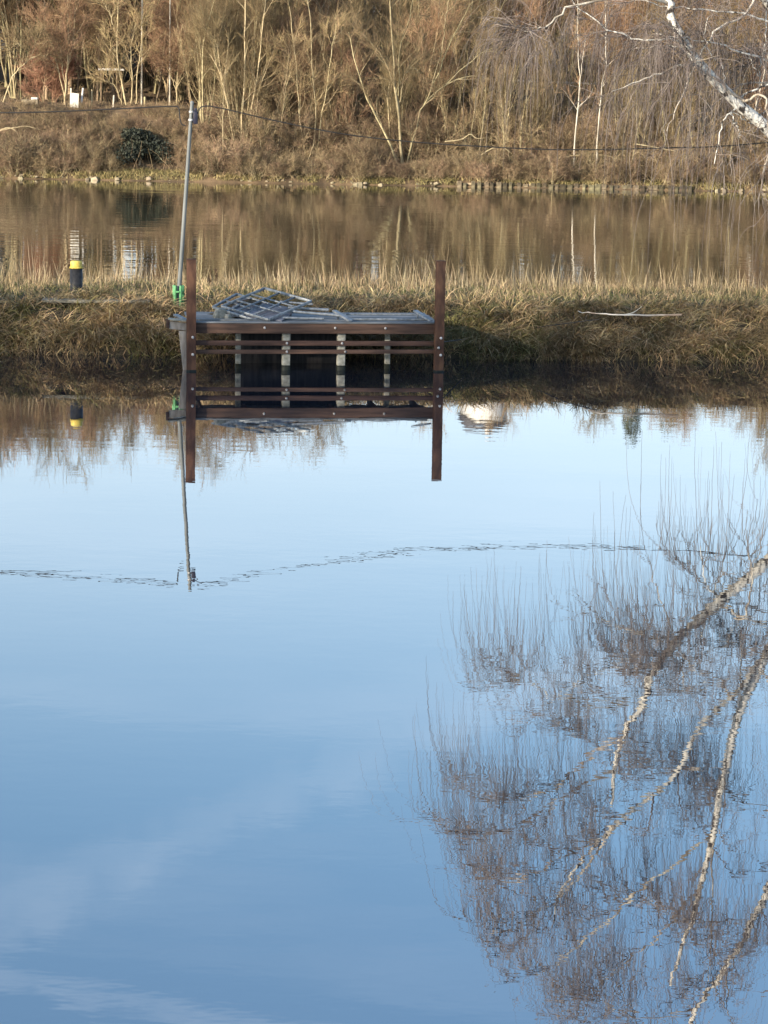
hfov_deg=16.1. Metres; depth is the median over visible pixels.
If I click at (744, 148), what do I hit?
bare bush
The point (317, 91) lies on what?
sapling
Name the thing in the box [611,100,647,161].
sapling
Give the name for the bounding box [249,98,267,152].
sapling
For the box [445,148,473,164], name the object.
bare bush
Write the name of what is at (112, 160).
bare bush
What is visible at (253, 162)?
bare bush
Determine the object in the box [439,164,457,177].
bare bush
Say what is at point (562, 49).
sapling
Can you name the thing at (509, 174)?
bare bush
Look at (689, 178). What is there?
bare bush
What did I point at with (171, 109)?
bare bush
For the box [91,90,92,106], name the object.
fence post
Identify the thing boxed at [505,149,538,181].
bare bush
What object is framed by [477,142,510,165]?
bare bush
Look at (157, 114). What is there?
bare bush
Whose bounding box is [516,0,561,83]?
bare tree
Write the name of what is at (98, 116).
bare bush
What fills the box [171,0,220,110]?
sapling
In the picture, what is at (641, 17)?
bare tree
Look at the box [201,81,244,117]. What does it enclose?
bare bush
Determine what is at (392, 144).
bare bush
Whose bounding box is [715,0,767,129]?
bare tree
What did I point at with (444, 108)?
sapling
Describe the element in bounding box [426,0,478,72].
bare tree
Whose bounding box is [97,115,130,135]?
bare bush
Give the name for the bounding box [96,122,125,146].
bare bush
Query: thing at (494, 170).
bare bush
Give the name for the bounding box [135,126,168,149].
bare bush
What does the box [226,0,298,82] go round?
bare tree
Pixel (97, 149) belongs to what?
bare bush
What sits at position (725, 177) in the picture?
bare bush
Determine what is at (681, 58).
bare tree
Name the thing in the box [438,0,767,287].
birch tree
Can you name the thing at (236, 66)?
bare tree
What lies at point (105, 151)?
bare bush
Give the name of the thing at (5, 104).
bare bush
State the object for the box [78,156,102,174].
bare bush
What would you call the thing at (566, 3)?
bare tree
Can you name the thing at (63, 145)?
bare bush
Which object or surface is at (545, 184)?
timber piling
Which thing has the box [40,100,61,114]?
bare bush
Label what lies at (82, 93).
fence post
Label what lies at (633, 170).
bare bush
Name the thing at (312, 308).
steel tube
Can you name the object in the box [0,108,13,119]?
bare bush
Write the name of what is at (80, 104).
bare bush
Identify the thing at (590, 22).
bare tree
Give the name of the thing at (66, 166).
bare bush
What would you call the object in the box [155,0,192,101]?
bare tree
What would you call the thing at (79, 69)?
bare tree
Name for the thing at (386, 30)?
bare tree
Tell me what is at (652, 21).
bare tree
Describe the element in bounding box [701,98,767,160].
bare bush
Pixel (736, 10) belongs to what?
bare tree
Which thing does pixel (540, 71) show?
sapling
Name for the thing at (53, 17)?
bare tree
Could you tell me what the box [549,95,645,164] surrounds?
bare bush
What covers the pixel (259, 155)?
bare bush
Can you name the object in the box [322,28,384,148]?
bare tree
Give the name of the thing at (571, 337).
dry sedge
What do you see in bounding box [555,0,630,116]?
bare tree
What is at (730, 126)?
sapling
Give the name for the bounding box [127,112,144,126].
bare bush
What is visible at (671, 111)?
bare tree
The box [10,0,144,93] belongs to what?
bare tree
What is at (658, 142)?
bare bush
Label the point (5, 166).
bare bush
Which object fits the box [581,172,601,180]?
bare bush
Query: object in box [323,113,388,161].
bare bush
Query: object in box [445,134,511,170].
dead bough
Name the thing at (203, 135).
bare bush
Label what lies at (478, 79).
bare tree
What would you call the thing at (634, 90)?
bare tree
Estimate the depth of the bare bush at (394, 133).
206.20 m
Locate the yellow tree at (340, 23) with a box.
[268,0,365,165]
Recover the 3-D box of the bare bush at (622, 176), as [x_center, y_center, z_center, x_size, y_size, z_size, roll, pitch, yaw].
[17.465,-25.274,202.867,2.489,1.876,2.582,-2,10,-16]
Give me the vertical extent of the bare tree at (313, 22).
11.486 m
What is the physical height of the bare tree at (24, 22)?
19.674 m
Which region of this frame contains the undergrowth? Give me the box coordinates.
[0,51,767,181]
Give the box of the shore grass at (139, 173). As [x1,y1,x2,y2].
[0,167,767,190]
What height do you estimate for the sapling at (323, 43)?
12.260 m
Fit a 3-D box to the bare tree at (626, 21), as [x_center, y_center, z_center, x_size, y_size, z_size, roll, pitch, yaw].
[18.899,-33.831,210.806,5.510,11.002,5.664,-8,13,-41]
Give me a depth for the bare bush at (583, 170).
203.28 m
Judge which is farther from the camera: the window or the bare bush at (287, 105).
the window
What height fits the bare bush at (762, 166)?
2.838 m
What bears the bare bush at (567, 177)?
on the bank terrain at (160, 166)
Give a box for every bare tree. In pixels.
[0,0,32,29]
[0,0,35,97]
[0,0,37,87]
[0,1,65,84]
[1,0,50,51]
[1,0,73,99]
[7,0,61,80]
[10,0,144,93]
[15,4,73,101]
[23,0,140,101]
[26,0,113,73]
[52,0,139,100]
[53,0,112,92]
[71,0,127,100]
[75,0,139,90]
[77,31,83,77]
[85,0,171,97]
[100,2,135,80]
[114,0,153,92]
[121,0,233,103]
[126,0,216,97]
[126,3,144,75]
[131,0,163,93]
[131,0,183,104]
[143,25,154,85]
[148,0,202,104]
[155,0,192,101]
[156,0,202,101]
[167,0,248,123]
[181,0,263,104]
[182,0,281,137]
[197,0,252,83]
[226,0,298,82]
[231,0,319,120]
[245,0,339,143]
[265,0,321,129]
[270,0,312,89]
[274,1,321,102]
[285,0,364,116]
[296,3,318,73]
[298,0,334,85]
[298,28,377,160]
[303,0,364,115]
[309,0,370,103]
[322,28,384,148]
[326,0,387,90]
[326,0,396,104]
[332,0,443,125]
[356,0,427,96]
[360,0,428,118]
[371,27,430,158]
[382,0,427,75]
[392,0,481,144]
[400,0,444,99]
[404,0,493,106]
[405,2,435,88]
[408,0,508,136]
[410,5,503,123]
[411,53,470,136]
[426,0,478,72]
[440,0,508,113]
[460,0,503,88]
[461,18,495,150]
[472,0,547,105]
[480,21,525,140]
[483,0,534,87]
[492,0,524,43]
[497,0,573,132]
[505,0,579,90]
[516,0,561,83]
[521,30,573,155]
[527,0,580,87]
[533,0,593,77]
[552,0,601,72]
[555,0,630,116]
[560,0,624,89]
[570,1,677,135]
[571,0,627,69]
[572,0,644,110]
[585,5,643,128]
[596,0,665,71]
[603,0,682,102]
[609,27,666,166]
[612,1,681,88]
[615,0,683,65]
[620,0,705,74]
[646,47,701,155]
[651,5,736,143]
[654,5,717,134]
[655,0,695,78]
[676,3,767,159]
[679,0,748,85]
[687,0,715,89]
[696,0,746,136]
[698,0,761,82]
[706,0,755,105]
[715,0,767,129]
[718,39,767,149]
[728,1,763,98]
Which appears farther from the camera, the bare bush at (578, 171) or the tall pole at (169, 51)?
the tall pole at (169, 51)
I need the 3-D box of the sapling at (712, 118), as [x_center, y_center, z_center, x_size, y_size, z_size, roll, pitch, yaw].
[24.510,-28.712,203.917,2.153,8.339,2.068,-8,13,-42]
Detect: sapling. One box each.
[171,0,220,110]
[191,7,216,104]
[209,24,239,169]
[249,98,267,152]
[273,41,298,156]
[274,19,331,116]
[276,0,297,129]
[289,60,321,147]
[306,54,327,142]
[312,8,352,142]
[321,62,353,130]
[339,65,375,121]
[429,39,475,157]
[438,25,466,126]
[449,17,494,167]
[458,43,475,123]
[466,35,495,144]
[468,50,493,173]
[489,74,513,153]
[493,29,529,151]
[493,63,545,160]
[507,56,543,172]
[513,29,556,147]
[531,22,560,123]
[549,6,570,118]
[555,13,588,159]
[556,72,593,155]
[558,33,581,106]
[565,35,602,146]
[576,30,625,121]
[594,34,637,141]
[594,40,620,137]
[597,40,639,166]
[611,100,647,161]
[621,56,637,150]
[623,50,656,173]
[644,61,695,157]
[654,77,668,144]
[678,67,700,145]
[702,14,724,104]
[705,83,722,142]
[714,13,737,59]
[723,76,742,181]
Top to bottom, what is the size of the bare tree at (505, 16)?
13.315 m
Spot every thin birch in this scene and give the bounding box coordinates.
[554,1,603,174]
[588,0,622,179]
[738,23,767,167]
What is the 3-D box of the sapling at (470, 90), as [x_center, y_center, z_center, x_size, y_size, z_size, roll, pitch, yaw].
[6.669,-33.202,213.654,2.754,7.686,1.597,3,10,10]
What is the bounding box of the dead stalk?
[355,254,358,283]
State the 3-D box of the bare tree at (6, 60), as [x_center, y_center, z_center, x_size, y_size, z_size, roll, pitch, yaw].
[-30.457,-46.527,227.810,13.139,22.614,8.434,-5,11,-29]
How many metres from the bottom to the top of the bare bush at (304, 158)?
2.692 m
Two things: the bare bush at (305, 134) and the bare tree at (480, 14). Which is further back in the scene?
the bare tree at (480, 14)
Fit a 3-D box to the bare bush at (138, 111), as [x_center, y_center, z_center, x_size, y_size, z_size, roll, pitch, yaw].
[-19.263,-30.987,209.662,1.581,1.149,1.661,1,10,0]
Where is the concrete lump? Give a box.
[213,307,234,318]
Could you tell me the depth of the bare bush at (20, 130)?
206.67 m
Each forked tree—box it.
[85,0,167,104]
[146,9,203,104]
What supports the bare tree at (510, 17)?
on the bank terrain at (160, 166)
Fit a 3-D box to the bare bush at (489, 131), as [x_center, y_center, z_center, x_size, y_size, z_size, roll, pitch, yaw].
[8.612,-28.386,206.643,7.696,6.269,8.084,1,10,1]
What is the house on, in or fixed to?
on the bank terrain at (160, 166)
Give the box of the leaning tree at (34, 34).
[0,17,68,101]
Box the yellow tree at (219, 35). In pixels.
[182,0,290,147]
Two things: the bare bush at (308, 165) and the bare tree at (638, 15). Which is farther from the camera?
the bare tree at (638, 15)
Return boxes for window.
[0,48,4,65]
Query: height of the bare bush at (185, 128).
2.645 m
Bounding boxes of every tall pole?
[141,1,142,104]
[169,0,170,101]
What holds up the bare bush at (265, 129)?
on the bank terrain at (160, 166)
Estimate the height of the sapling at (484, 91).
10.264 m
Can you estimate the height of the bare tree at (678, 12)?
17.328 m
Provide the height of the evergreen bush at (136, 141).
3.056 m
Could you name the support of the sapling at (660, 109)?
on the bank terrain at (160, 166)
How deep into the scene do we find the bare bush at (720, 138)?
208.20 m
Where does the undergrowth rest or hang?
on the bank terrain at (160, 166)
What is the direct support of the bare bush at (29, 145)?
on the bank terrain at (160, 166)
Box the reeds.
[0,233,767,301]
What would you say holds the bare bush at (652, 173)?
on the bank terrain at (160, 166)
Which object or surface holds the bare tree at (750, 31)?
on the bank terrain at (160, 166)
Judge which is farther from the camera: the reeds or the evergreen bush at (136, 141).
the evergreen bush at (136, 141)
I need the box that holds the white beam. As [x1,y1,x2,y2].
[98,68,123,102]
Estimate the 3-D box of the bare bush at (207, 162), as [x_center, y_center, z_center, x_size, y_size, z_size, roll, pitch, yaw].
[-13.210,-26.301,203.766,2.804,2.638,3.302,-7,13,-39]
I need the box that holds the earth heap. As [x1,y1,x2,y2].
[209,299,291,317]
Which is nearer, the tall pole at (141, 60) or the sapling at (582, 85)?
the sapling at (582, 85)
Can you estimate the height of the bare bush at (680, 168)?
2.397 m
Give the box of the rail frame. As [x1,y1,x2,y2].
[332,310,432,321]
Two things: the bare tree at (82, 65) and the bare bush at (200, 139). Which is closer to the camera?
the bare bush at (200, 139)
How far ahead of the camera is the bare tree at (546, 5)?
226.20 m
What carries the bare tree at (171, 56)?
on the bank terrain at (160, 166)
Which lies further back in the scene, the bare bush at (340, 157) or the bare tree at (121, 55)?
the bare tree at (121, 55)
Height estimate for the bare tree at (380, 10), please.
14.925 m
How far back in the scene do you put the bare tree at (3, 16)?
219.33 m
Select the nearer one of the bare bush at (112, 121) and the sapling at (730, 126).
the sapling at (730, 126)
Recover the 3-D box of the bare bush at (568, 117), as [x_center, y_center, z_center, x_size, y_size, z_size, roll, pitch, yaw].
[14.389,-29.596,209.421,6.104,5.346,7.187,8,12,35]
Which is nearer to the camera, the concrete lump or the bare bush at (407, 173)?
the concrete lump
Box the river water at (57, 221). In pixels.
[0,178,767,292]
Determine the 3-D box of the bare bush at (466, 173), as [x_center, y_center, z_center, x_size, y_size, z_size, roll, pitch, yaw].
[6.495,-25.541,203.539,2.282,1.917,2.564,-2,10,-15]
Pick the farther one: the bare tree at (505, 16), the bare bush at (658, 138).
the bare tree at (505, 16)
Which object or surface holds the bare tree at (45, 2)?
on the bank terrain at (160, 166)
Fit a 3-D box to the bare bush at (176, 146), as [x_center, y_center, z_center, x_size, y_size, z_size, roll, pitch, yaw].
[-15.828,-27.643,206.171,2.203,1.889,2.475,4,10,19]
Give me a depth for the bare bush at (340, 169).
203.42 m
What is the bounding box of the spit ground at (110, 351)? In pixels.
[0,282,767,362]
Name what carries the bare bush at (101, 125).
on the bank terrain at (160, 166)
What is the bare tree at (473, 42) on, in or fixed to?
on the bank terrain at (160, 166)
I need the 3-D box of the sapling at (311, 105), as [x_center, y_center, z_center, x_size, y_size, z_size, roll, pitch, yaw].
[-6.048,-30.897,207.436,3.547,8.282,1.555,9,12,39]
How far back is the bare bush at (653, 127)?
208.00 m
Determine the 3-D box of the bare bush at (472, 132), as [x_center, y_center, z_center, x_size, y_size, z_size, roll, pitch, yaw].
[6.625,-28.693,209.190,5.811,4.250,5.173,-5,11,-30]
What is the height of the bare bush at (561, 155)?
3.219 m
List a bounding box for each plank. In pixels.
[173,314,185,318]
[196,319,273,320]
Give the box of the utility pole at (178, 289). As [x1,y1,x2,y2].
[172,101,197,306]
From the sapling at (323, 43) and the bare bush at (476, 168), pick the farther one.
the sapling at (323, 43)
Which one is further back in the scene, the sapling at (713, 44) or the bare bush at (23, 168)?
the sapling at (713, 44)
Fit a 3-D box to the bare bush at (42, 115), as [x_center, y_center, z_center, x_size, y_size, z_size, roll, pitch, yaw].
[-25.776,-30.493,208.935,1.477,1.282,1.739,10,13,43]
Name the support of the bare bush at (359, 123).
on the bank terrain at (160, 166)
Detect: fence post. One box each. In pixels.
[80,88,83,107]
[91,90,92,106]
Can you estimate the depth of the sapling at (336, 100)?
208.46 m
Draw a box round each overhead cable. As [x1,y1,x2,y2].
[0,106,185,125]
[198,105,767,149]
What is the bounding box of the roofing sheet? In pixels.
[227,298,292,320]
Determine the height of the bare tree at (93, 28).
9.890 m
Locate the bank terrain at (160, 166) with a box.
[0,9,767,191]
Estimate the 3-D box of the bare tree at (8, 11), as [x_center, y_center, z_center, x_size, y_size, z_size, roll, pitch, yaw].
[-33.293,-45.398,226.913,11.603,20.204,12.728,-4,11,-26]
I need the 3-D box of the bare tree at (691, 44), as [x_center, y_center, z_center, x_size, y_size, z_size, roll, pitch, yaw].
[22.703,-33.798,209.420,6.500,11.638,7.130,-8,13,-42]
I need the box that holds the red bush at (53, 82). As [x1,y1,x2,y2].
[10,39,86,101]
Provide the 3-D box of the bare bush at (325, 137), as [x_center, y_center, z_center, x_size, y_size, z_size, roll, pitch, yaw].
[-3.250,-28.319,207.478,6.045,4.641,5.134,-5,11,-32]
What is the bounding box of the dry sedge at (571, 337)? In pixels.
[0,284,767,365]
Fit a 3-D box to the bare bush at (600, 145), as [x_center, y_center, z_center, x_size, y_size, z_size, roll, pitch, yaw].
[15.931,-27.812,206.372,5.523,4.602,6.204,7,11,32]
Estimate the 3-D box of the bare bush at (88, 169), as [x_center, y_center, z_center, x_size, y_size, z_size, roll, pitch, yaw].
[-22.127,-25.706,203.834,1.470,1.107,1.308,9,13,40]
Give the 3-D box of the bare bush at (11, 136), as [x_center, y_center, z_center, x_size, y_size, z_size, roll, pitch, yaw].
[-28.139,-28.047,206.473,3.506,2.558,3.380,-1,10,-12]
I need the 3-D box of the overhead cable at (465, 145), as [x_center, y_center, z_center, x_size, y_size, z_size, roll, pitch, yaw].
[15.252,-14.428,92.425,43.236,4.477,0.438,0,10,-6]
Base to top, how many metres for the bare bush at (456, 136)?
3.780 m
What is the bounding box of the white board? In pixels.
[70,93,78,107]
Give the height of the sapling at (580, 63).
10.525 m
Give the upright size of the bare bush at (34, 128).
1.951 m
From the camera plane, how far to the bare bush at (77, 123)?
207.40 m
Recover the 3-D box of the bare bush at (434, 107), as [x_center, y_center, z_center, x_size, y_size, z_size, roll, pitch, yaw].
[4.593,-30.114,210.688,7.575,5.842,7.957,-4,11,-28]
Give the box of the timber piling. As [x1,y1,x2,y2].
[456,181,691,190]
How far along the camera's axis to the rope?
89.08 m
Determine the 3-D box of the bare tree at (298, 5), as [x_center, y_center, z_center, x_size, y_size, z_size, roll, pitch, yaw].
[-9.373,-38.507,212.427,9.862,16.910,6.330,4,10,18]
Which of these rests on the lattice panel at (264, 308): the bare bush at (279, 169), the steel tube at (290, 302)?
the steel tube at (290, 302)
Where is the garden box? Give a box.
[21,97,38,104]
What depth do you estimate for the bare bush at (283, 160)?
203.72 m
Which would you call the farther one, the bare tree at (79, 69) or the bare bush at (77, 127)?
the bare tree at (79, 69)
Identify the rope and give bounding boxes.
[444,319,599,341]
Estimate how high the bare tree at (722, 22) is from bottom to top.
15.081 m
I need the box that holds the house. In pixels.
[0,13,18,82]
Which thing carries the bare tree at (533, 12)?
on the bank terrain at (160, 166)
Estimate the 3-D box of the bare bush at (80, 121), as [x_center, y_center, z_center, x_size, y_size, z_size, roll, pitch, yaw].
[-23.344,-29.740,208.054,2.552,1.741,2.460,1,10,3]
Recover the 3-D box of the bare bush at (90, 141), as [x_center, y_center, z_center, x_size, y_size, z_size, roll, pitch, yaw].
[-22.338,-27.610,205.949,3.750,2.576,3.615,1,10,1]
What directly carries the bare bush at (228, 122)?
on the bank terrain at (160, 166)
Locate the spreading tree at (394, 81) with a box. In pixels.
[332,0,528,173]
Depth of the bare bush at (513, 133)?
208.73 m
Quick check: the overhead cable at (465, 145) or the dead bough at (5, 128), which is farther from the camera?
the dead bough at (5, 128)
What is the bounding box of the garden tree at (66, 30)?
[16,0,103,104]
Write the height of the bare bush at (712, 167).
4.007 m
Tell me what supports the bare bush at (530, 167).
on the bank terrain at (160, 166)
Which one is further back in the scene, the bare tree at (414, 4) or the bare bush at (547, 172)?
the bare tree at (414, 4)
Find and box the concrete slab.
[42,297,149,303]
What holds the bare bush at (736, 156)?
on the bank terrain at (160, 166)
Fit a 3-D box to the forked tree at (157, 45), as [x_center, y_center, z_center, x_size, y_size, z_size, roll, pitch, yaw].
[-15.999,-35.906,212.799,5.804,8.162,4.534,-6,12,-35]
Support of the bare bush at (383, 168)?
on the bank terrain at (160, 166)
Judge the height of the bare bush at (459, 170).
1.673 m
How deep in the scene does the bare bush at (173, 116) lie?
208.52 m
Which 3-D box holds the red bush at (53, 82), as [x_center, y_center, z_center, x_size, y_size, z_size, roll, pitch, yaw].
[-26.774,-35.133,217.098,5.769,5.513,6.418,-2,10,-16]
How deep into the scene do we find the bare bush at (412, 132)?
208.20 m
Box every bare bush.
[0,103,14,111]
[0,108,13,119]
[0,113,17,129]
[0,114,26,135]
[0,122,59,175]
[0,127,31,153]
[0,129,55,173]
[0,132,13,157]
[0,143,29,174]
[0,155,22,171]
[5,124,32,138]
[6,129,56,165]
[13,100,27,110]
[15,128,66,154]
[16,158,34,173]
[20,100,41,113]
[20,110,58,134]
[25,143,71,174]
[25,151,59,175]
[27,122,46,135]
[29,116,65,139]
[33,107,51,118]
[34,130,58,146]
[35,110,55,119]
[35,126,61,143]
[37,108,77,137]
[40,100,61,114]
[48,132,84,154]
[51,148,86,171]
[52,151,79,175]
[53,111,92,134]
[53,115,124,170]
[57,115,85,132]
[57,116,94,140]
[57,131,88,147]
[66,114,92,130]
[67,135,120,170]
[68,132,107,156]
[71,100,85,111]
[73,149,94,167]
[75,115,115,139]
[77,162,97,174]
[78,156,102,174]
[82,108,103,123]
[91,112,105,120]
[93,121,129,148]
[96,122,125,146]
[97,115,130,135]
[98,151,126,171]
[99,144,122,167]
[105,115,133,127]
[106,120,144,139]
[126,105,143,115]
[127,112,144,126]
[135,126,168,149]
[139,100,157,115]
[141,120,174,137]
[149,108,169,121]
[151,116,187,140]
[157,126,181,146]
[158,144,192,167]
[160,99,185,117]
[160,137,181,151]
[163,136,187,155]
[166,115,207,142]
[166,132,214,162]
[167,111,186,126]
[172,130,195,147]
[173,125,200,142]
[175,110,188,122]
[177,160,198,174]
[181,125,216,141]
[182,137,211,157]
[183,148,219,176]
[190,153,208,172]
[192,118,235,147]
[198,97,288,151]
[198,145,239,176]
[200,134,257,176]
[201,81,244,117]
[208,81,274,125]
[211,61,298,120]
[218,73,314,135]
[218,104,299,155]
[218,153,263,175]
[223,138,282,179]
[225,153,252,175]
[228,147,274,178]
[240,105,320,160]
[243,143,276,173]
[264,152,296,177]
[265,160,292,179]
[266,150,301,180]
[268,103,326,138]
[272,113,352,164]
[272,147,308,175]
[290,159,307,174]
[292,144,329,174]
[297,109,345,146]
[297,157,329,178]
[308,143,346,163]
[311,147,352,175]
[312,112,388,162]
[312,156,340,179]
[320,162,337,177]
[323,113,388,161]
[331,107,403,148]
[335,132,386,176]
[337,161,355,177]
[344,162,376,180]
[346,139,402,178]
[357,159,379,176]
[359,123,388,150]
[359,137,397,163]
[362,106,452,164]
[369,163,392,177]
[377,158,405,177]
[379,113,438,153]
[383,161,410,179]
[393,110,470,163]
[400,101,470,153]
[402,159,424,177]
[405,157,436,179]
[411,95,496,147]
[417,156,447,181]
[424,127,493,165]
[425,149,465,177]
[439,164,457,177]
[441,149,470,178]
[442,113,510,153]
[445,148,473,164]
[449,158,472,177]
[450,101,549,164]
[456,144,510,180]
[456,160,487,179]
[467,160,497,182]
[470,117,502,148]
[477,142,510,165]
[481,165,505,182]
[486,116,538,151]
[486,125,559,165]
[488,143,529,180]
[495,162,525,183]
[496,110,572,156]
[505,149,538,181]
[508,98,588,156]
[511,142,567,180]
[511,168,533,181]
[518,151,566,182]
[526,118,588,159]
[527,145,582,183]
[533,159,563,182]
[535,113,610,165]
[541,93,623,158]
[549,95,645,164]
[553,165,578,182]
[555,118,635,167]
[563,160,593,182]
[569,159,597,179]
[570,146,627,181]
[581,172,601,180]
[583,106,654,161]
[588,155,639,181]
[591,160,622,183]
[594,134,657,173]
[605,164,633,184]
[610,157,641,182]
[614,111,679,155]
[624,172,637,182]
[628,151,691,187]
[629,130,700,183]
[640,112,712,150]
[641,127,688,159]
[641,138,682,166]
[641,161,662,180]
[641,162,671,182]
[651,157,690,183]
[657,127,714,160]
[667,130,721,172]
[671,149,723,181]
[671,159,706,182]
[684,140,734,181]
[685,173,699,185]
[689,166,712,182]
[698,130,767,172]
[699,170,721,184]
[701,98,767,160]
[705,126,736,148]
[706,140,753,171]
[714,165,741,183]
[717,171,737,183]
[725,159,766,189]
[726,116,767,169]
[728,157,766,184]
[743,170,767,185]
[748,152,767,183]
[750,153,766,182]
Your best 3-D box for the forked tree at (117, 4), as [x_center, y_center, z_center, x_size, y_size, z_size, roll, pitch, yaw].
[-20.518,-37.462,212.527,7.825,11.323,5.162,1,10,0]
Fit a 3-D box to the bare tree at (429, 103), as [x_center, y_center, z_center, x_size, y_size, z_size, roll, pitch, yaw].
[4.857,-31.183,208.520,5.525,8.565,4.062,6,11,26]
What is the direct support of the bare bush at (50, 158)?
on the bank terrain at (160, 166)
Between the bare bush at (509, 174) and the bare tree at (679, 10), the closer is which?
the bare bush at (509, 174)
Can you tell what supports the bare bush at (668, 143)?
on the bank terrain at (160, 166)
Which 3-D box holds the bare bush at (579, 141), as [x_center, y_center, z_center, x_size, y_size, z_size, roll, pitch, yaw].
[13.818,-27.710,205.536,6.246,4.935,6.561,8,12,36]
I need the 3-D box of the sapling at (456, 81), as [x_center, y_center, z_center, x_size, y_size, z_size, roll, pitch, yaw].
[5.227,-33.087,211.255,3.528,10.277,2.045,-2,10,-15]
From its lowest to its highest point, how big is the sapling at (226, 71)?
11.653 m
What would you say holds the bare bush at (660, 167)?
on the bank terrain at (160, 166)
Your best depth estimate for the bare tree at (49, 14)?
215.77 m
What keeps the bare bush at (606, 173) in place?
on the bank terrain at (160, 166)
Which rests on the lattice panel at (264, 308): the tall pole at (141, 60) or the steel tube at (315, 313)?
the steel tube at (315, 313)
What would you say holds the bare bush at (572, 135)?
on the bank terrain at (160, 166)
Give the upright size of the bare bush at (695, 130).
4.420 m
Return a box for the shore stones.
[0,174,765,191]
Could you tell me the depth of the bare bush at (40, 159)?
203.38 m
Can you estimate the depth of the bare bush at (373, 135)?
210.34 m
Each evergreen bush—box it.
[106,127,175,165]
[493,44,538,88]
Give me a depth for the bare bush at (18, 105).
210.38 m
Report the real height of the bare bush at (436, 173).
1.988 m
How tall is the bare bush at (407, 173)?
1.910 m
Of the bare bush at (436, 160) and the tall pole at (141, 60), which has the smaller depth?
the bare bush at (436, 160)
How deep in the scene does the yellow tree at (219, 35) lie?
205.69 m
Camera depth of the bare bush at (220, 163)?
203.62 m
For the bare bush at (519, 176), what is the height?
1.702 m
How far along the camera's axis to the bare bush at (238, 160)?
203.29 m
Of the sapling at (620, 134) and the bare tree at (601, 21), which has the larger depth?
the bare tree at (601, 21)
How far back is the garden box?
213.31 m
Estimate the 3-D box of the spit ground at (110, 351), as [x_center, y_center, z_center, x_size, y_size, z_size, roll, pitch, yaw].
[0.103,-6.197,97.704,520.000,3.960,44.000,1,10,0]
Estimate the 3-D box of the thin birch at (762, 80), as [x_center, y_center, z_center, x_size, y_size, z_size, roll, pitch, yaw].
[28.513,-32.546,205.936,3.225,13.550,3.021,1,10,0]
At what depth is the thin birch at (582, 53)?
202.74 m
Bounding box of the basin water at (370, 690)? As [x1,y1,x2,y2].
[0,354,767,1023]
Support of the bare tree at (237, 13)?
on the bank terrain at (160, 166)
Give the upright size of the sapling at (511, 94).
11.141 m
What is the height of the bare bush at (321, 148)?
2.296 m
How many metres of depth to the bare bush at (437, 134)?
206.15 m
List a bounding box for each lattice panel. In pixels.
[212,293,281,318]
[221,287,311,320]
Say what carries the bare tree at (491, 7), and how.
on the bank terrain at (160, 166)
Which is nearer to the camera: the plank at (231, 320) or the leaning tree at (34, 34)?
the plank at (231, 320)
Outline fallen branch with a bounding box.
[578,306,681,315]
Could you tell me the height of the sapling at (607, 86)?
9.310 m
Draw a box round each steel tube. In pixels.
[280,301,312,304]
[282,316,323,319]
[288,306,328,311]
[289,310,339,316]
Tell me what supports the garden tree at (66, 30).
on the bank terrain at (160, 166)
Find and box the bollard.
[69,260,82,294]
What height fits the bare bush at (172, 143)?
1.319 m
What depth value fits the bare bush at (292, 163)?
202.87 m
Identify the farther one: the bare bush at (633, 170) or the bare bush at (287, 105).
the bare bush at (287, 105)
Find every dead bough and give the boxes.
[0,126,36,151]
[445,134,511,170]
[636,144,709,181]
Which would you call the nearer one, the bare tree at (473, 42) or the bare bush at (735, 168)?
the bare bush at (735, 168)
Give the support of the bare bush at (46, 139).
on the bank terrain at (160, 166)
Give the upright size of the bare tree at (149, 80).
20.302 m
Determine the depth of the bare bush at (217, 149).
203.33 m
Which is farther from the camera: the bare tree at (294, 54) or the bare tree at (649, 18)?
the bare tree at (649, 18)
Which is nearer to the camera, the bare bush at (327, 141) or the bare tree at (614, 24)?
the bare bush at (327, 141)
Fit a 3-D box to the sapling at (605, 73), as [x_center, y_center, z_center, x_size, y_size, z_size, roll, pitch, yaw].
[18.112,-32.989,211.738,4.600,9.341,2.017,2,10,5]
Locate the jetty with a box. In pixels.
[166,259,445,371]
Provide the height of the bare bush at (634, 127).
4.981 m
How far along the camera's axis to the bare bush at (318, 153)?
204.22 m
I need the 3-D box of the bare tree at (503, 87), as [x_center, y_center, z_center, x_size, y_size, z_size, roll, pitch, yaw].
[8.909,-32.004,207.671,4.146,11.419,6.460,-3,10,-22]
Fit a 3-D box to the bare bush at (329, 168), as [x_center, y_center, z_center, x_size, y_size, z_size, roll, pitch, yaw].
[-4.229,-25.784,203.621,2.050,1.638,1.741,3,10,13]
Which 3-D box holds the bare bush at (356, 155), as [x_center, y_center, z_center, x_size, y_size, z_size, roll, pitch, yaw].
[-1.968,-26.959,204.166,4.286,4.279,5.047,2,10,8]
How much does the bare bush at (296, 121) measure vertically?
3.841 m
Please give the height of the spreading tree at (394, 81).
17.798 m
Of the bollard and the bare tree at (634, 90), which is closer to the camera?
the bollard
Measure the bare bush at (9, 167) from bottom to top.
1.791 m

